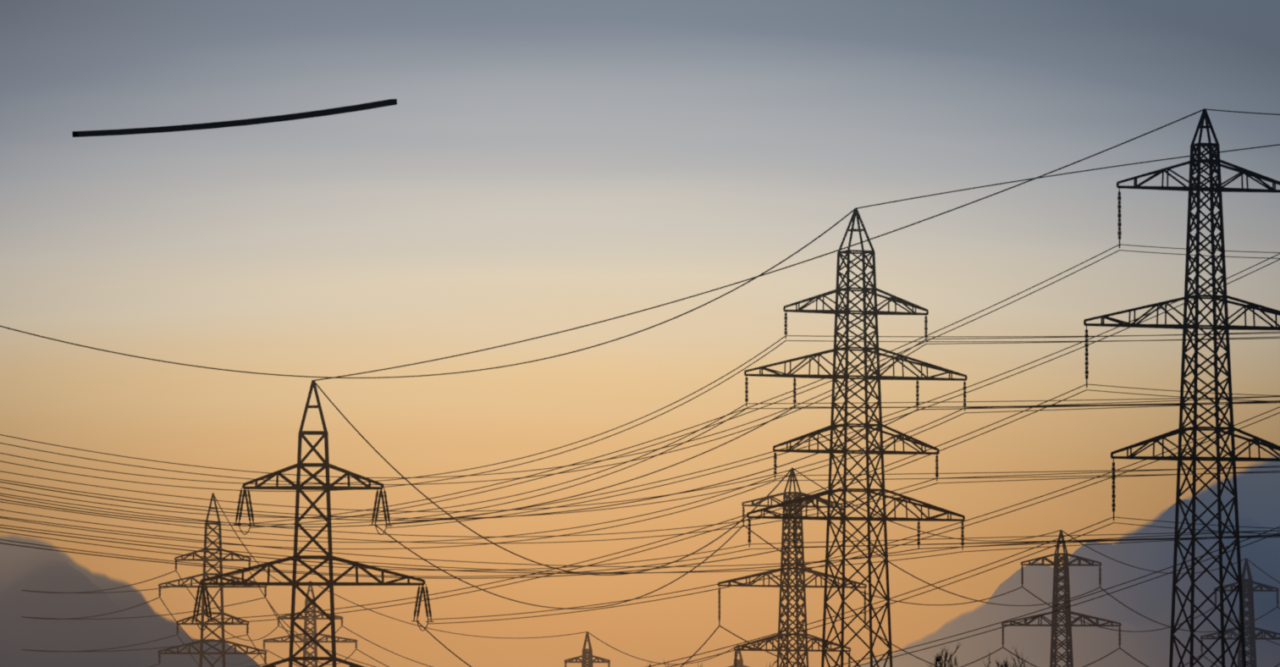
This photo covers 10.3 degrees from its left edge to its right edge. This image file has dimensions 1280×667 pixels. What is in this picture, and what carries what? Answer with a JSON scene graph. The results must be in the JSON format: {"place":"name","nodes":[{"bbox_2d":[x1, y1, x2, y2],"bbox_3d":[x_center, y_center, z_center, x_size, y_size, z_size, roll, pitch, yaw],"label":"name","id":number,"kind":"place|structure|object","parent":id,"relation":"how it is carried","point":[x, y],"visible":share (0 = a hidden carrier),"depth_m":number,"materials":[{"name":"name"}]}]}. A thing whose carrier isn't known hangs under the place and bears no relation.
{"place":"outdoors","nodes":[
{"label":"outdoors","id":0,"kind":"place"},
{"bbox_2d":[0,535,260,666],"bbox_3d":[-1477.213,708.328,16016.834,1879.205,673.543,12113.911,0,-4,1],"label":"mountain","id":1,"kind":"structure","parent":0,"point":[26,568],"depth_m":14756.94,"materials":[{"name":"grey stone"}]},
{"bbox_2d":[0,0,1279,666],"label":"sky","id":2,"kind":"structure","parent":0,"point":[537,168],"materials":[{"name":"orange"}]},
{"bbox_2d":[857,455,1279,666],"bbox_3d":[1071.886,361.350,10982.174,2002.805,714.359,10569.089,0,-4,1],"label":"mountain","id":3,"kind":"structure","parent":0,"point":[1258,499],"depth_m":10262.19,"materials":[{"name":"grey stone"}]},
{"label":"ground","id":4,"kind":"structure","parent":0,"visible":0},
{"bbox_2d":[71,99,434,666],"bbox_3d":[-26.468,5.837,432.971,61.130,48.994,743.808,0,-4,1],"label":"pylon","id":5,"kind":"object","parent":4,"relation":"on","point":[329,585],"visible":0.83,"depth_m":799.32,"materials":[{"name":"metal"}]},
{"bbox_2d":[262,580,357,666],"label":"pylon","id":6,"kind":"object","parent":4,"relation":"on","point":[313,619],"visible":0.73,"depth_m":1999.59,"materials":[{"name":"metal"}]},
{"bbox_2d":[21,492,738,666],"bbox_3d":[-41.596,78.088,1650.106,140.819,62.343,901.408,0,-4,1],"label":"pylon","id":7,"kind":"object","parent":4,"relation":"on","point":[201,653],"visible":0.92,"depth_m":1330.08,"materials":[{"name":"metal"}]},
{"bbox_2d":[563,631,610,666],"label":"pylon","id":8,"kind":"object","parent":4,"relation":"on","point":[588,657],"visible":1,"depth_m":1848.00,"materials":[{"name":"metal"}]},
{"bbox_2d":[0,143,1279,666],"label":"pylon","id":9,"kind":"object","parent":4,"relation":"on","point":[875,376],"visible":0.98,"depth_m":691.90,"materials":[{"name":"metal"}]},
{"bbox_2d":[728,645,749,666],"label":"pylon","id":10,"kind":"object","parent":4,"relation":"on","point":[740,663],"visible":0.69,"depth_m":2096.92,"materials":[{"name":"metal"}]},
{"bbox_2d":[208,108,1279,666],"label":"pylon","id":11,"kind":"object","parent":4,"relation":"on","point":[1212,162],"visible":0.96,"depth_m":601.04,"materials":[{"name":"metal"}]},
{"bbox_2d":[315,382,1279,666],"bbox_3d":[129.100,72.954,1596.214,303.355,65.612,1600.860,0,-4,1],"label":"pylon","id":12,"kind":"object","parent":4,"relation":"on","point":[795,552],"visible":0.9,"depth_m":1079.32,"materials":[{"name":"metal"}]},
{"bbox_2d":[926,638,961,666],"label":"bare tree","id":13,"kind":"object","parent":4,"relation":"on","point":[940,659],"visible":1,"depth_m":249.59,"materials":[{"name":"black plant"}]},
{"bbox_2d":[982,651,990,666],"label":"bare tree","id":14,"kind":"object","parent":4,"relation":"on","point":[989,660],"visible":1,"depth_m":229.06,"materials":[{"name":"black plant"}]},
{"bbox_2d":[994,644,1031,666],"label":"bare tree","id":15,"kind":"object","parent":4,"relation":"on","point":[1006,664],"visible":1,"depth_m":249.55,"materials":[{"name":"black plant"}]},
{"bbox_2d":[1001,529,1121,666],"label":"pylon","id":16,"kind":"object","parent":4,"relation":"on","point":[1057,570],"visible":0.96,"depth_m":1277.80,"materials":[{"name":"metal"}]},
{"bbox_2d":[1200,558,1279,666],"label":"pylon","id":17,"kind":"object","parent":4,"relation":"on","point":[1252,637],"visible":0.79,"depth_m":1446.66,"materials":[{"name":"metal"}]}
]}

